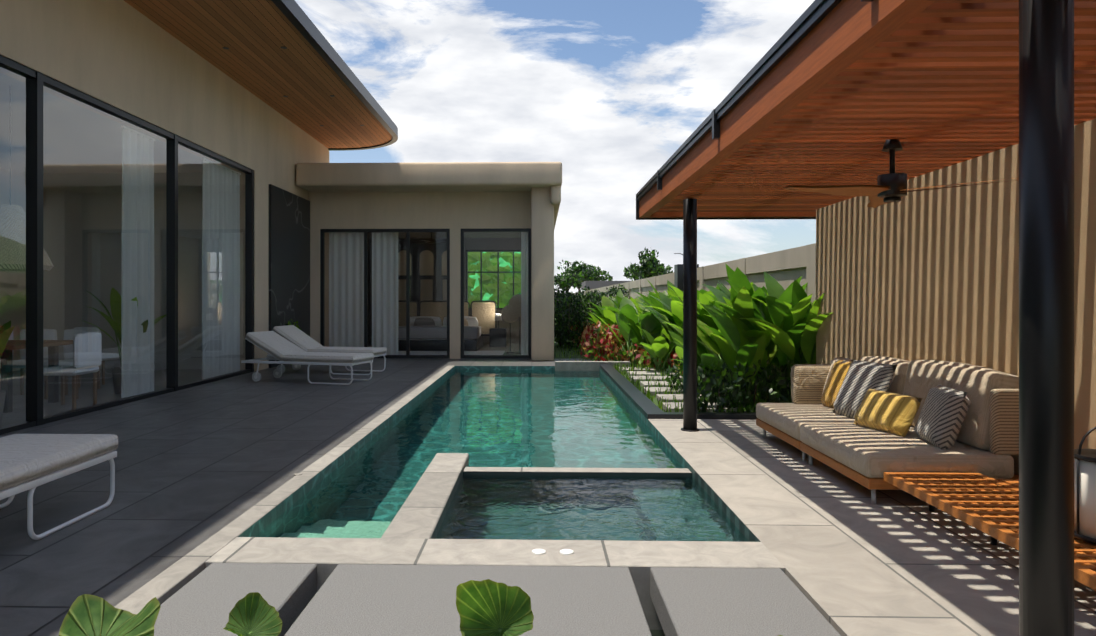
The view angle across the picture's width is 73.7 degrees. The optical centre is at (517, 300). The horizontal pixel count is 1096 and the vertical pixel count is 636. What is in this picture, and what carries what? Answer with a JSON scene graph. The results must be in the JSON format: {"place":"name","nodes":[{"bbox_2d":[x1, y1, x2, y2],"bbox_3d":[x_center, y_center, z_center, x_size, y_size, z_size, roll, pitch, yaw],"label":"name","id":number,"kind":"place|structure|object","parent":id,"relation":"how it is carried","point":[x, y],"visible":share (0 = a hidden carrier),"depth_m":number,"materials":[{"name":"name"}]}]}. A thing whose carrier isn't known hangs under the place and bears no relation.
{"place":"outdoors","nodes":[
{"label":"outdoors","id":0,"kind":"place"},
{"bbox_2d":[0,358,1095,635],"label":"terrace paving","id":1,"kind":"structure","parent":0,"point":[204,476],"depth_m":3.69,"materials":[{"name":"grey tile"}]},
{"bbox_2d":[0,434,117,539],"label":"sun lounger","id":2,"kind":"object","parent":1,"relation":"on","point":[30,462],"visible":1,"depth_m":4.08,"materials":[{"name":"fabric"}]},
{"bbox_2d":[241,331,373,384],"bbox_3d":[-3.303,0.887,11.510,1.977,0.770,0.704,0,0,16],"label":"sun lounger","id":3,"kind":"object","parent":1,"relation":"on","point":[281,349],"visible":1,"depth_m":11.34,"materials":[{"name":"fabric"}]},
{"bbox_2d":[267,325,386,374],"bbox_3d":[-3.348,0.861,12.871,1.977,0.821,0.704,0,0,10],"label":"sun lounger","id":4,"kind":"object","parent":1,"relation":"on","point":[295,335],"visible":0.67,"depth_m":12.71,"materials":[{"name":"fabric"}]},
{"bbox_2d":[238,366,759,554],"bbox_3d":[-0.148,1.890,5.558,2.950,1.262,17.157,0,0,2],"label":"pool coping","id":5,"kind":"object","parent":1,"relation":"in","point":[422,512],"visible":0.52,"depth_m":5.35,"materials":[{"name":"stone"}]},
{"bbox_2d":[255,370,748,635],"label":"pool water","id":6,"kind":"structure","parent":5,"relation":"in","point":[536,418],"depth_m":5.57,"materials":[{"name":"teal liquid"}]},
{"bbox_2d":[59,579,782,635],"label":"leaves","id":7,"kind":"object","parent":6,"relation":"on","point":[487,607],"visible":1,"depth_m":2.04,"materials":[{"name":"green plant"}]},
{"bbox_2d":[636,0,1095,635],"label":"pergola","id":8,"kind":"object","parent":1,"relation":"on","point":[830,92],"visible":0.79,"depth_m":3.05,"materials":[{"name":"black metal"}]},
{"bbox_2d":[785,139,1017,207],"bbox_3d":[2.273,-0.831,4.702,1.284,0.415,1.284,0,0,2],"label":"ceiling fan","id":9,"kind":"object","parent":8,"relation":"attached to","point":[891,187],"visible":0.98,"depth_m":4.54,"materials":[{"name":"black metal"}]},
{"bbox_2d":[756,356,1018,503],"bbox_3d":[2.716,0.854,5.675,1.080,0.835,2.368,0,0,2],"label":"sofa","id":10,"kind":"object","parent":1,"relation":"on","point":[867,422],"visible":0.96,"depth_m":5.00,"materials":[{"name":"beige fabric"}]},
{"bbox_2d":[884,472,1095,590],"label":"coffee table","id":11,"kind":"object","parent":1,"relation":"on","point":[985,504],"visible":0.67,"depth_m":3.86,"materials":[{"name":"brown wood"}]},
{"bbox_2d":[1074,427,1095,543],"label":"lantern","id":12,"kind":"object","parent":11,"relation":"on","point":[1084,494],"visible":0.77,"depth_m":3.19,"materials":[{"name":"black metal"}]},
{"bbox_2d":[295,0,815,292],"label":"sky","id":13,"kind":"structure","parent":0,"point":[608,91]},
{"bbox_2d":[581,253,682,289],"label":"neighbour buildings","id":14,"kind":"structure","parent":0,"point":[594,284],"depth_m":83.25,"materials":[{"name":"metal"}]},
{"bbox_2d":[554,319,789,412],"bbox_3d":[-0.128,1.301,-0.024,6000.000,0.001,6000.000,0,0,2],"label":"ground","id":15,"kind":"structure","parent":0,"point":[578,356],"depth_m":16.93,"materials":[{"name":"green plant"}]},
{"bbox_2d":[0,0,328,426],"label":"house wall","id":16,"kind":"structure","parent":15,"relation":"on","point":[122,55],"depth_m":12.85,"materials":[{"name":"beige paint"}]},
{"bbox_2d":[0,86,119,412],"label":"living furniture","id":17,"kind":"object","parent":16,"relation":"on","point":[12,223],"depth_m":8.49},
{"bbox_2d":[0,55,253,434],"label":"window frame","id":18,"kind":"structure","parent":16,"relation":"in","point":[38,81],"depth_m":7.91,"materials":[{"name":"black metal"}]},
{"bbox_2d":[0,66,248,427],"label":"window glass","id":19,"kind":"object","parent":18,"relation":"in","point":[158,183],"visible":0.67,"depth_m":8.99,"materials":[{"name":"clear glass"}]},
{"bbox_2d":[121,125,155,397],"bbox_3d":[-5.080,-0.494,9.792,0.084,3.510,0.790,0,0,2],"label":"curtain","id":20,"kind":"object","parent":16,"relation":"attached to","point":[128,162],"depth_m":9.78,"materials":[{"name":"white fabric"}]},
{"bbox_2d":[201,157,240,379],"bbox_3d":[-4.939,-0.494,12.214,0.084,3.510,1.440,0,0,2],"label":"curtain","id":21,"kind":"object","parent":16,"relation":"attached to","point":[216,283],"depth_m":12.13,"materials":[{"name":"white fabric"}]},
{"bbox_2d":[124,0,397,150],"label":"roof overhang","id":22,"kind":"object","parent":16,"relation":"on","point":[283,58],"depth_m":11.20,"materials":[{"name":"brown wood"}]},
{"bbox_2d":[0,287,789,425],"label":"plants","id":23,"kind":"object","parent":15,"relation":"on","point":[600,342],"visible":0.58,"depth_m":9.75,"materials":[{"name":"green plant"}]},
{"bbox_2d":[296,162,561,360],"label":"house","id":24,"kind":"structure","parent":15,"relation":"on","point":[455,198],"depth_m":15.92,"materials":[{"name":"beige paint"}]},
{"bbox_2d":[329,232,363,346],"bbox_3d":[-3.826,-0.224,16.336,0.840,2.970,0.067,0,0,2],"label":"curtain","id":25,"kind":"object","parent":24,"relation":"on","point":[338,329],"depth_m":16.34,"materials":[{"name":"white fabric"}]},
{"bbox_2d":[372,232,397,354],"bbox_3d":[-2.975,-0.224,16.361,0.640,2.970,0.069,0,0,2],"label":"curtain","id":26,"kind":"object","parent":24,"relation":"on","point":[380,319],"depth_m":16.36,"materials":[{"name":"white fabric"}]},
{"bbox_2d":[371,239,446,343],"bbox_3d":[-2.985,-0.254,21.424,2.600,3.050,0.280,0,0,2],"label":"arched screen","id":27,"kind":"object","parent":24,"relation":"on","point":[424,264],"depth_m":21.29,"materials":[{"name":"black metal"}]},
{"bbox_2d":[320,228,530,358],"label":"bedroom glazing frames","id":28,"kind":"structure","parent":24,"relation":"in","point":[322,286],"depth_m":16.02,"materials":[{"name":"black metal"}]},
{"bbox_2d":[324,232,527,354],"bbox_3d":[-2.024,-0.149,16.035,4.540,2.740,0.001,0,0,2],"label":"window glass","id":29,"kind":"object","parent":28,"relation":"in","point":[422,293],"visible":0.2,"depth_m":16.04,"materials":[{"name":"clear glass"}]},
{"bbox_2d":[413,232,446,243],"bbox_3d":[-2.148,-1.639,18.551,1.241,0.380,1.216,0,0,2],"label":"ceiling fan","id":30,"kind":"object","parent":24,"relation":"hanging from","point":[429,241],"depth_m":18.62},
{"bbox_2d":[398,300,506,350],"bbox_3d":[-1.952,0.636,19.329,3.220,1.270,2.290,0,0,2],"label":"bed","id":31,"kind":"object","parent":24,"relation":"on","point":[485,309],"depth_m":19.89,"materials":[{"name":"beige fabric"}]},
{"bbox_2d":[501,294,520,352],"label":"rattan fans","id":32,"kind":"object","parent":24,"relation":"on","point":[514,307],"depth_m":17.57,"materials":[{"name":"beige wicker"}]},
{"bbox_2d":[521,232,527,354],"bbox_3d":[0.172,-0.224,16.224,0.241,2.970,0.048,0,0,3],"label":"curtain","id":33,"kind":"object","parent":24,"relation":"on","point":[524,305],"depth_m":16.23,"materials":[{"name":"white fabric"}]},
{"bbox_2d":[468,252,520,307],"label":"window","id":34,"kind":"structure","parent":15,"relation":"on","point":[474,287],"depth_m":24.31,"materials":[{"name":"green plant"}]},
{"bbox_2d":[554,260,584,290],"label":"tree","id":35,"kind":"object","parent":15,"relation":"on","point":[569,280],"visible":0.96,"depth_m":59.60,"materials":[{"name":"green plant"}]},
{"bbox_2d":[564,261,597,290],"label":"tree","id":36,"kind":"object","parent":15,"relation":"on","point":[589,274],"visible":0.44,"depth_m":95.25,"materials":[{"name":"green plant"}]},
{"bbox_2d":[554,284,629,347],"bbox_3d":[1.769,0.390,20.979,2.630,1.773,3.751,0,0,22],"label":"hedge","id":37,"kind":"object","parent":15,"relation":"on","point":[568,314],"visible":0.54,"depth_m":19.81,"materials":[{"name":"green plant"}]},
{"bbox_2d":[585,264,612,280],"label":"tree","id":38,"kind":"object","parent":15,"relation":"on","point":[602,277],"visible":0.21,"depth_m":128.62,"materials":[{"name":"green plant"}]},
{"bbox_2d":[623,247,672,280],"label":"tree","id":39,"kind":"object","parent":15,"relation":"on","point":[650,266],"visible":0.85,"depth_m":110.45,"materials":[{"name":"green plant"}]},
{"bbox_2d":[554,338,755,412],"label":"grass tufts","id":40,"kind":"object","parent":15,"relation":"on","point":[637,382],"visible":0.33,"depth_m":10.67,"materials":[{"name":"green plant"}]},
{"bbox_2d":[554,243,815,386],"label":"boundary wall","id":41,"kind":"structure","parent":15,"relation":"on","point":[785,268],"depth_m":12.03,"materials":[{"name":"concrete"}]},
{"bbox_2d":[619,367,750,412],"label":"stepping stones","id":42,"kind":"object","parent":15,"relation":"on","point":[678,396],"visible":0.25,"depth_m":10.25,"materials":[{"name":"beige stone"}]},
{"bbox_2d":[583,263,832,405],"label":"leafy plants","id":43,"kind":"object","parent":15,"relation":"on","point":[743,320],"visible":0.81,"depth_m":8.91,"materials":[{"name":"green plant"}]},
{"bbox_2d":[816,118,1095,474],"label":"slatted wall","id":44,"kind":"structure","parent":0,"point":[932,274],"depth_m":5.46,"materials":[{"name":"beige wood"}]}
]}

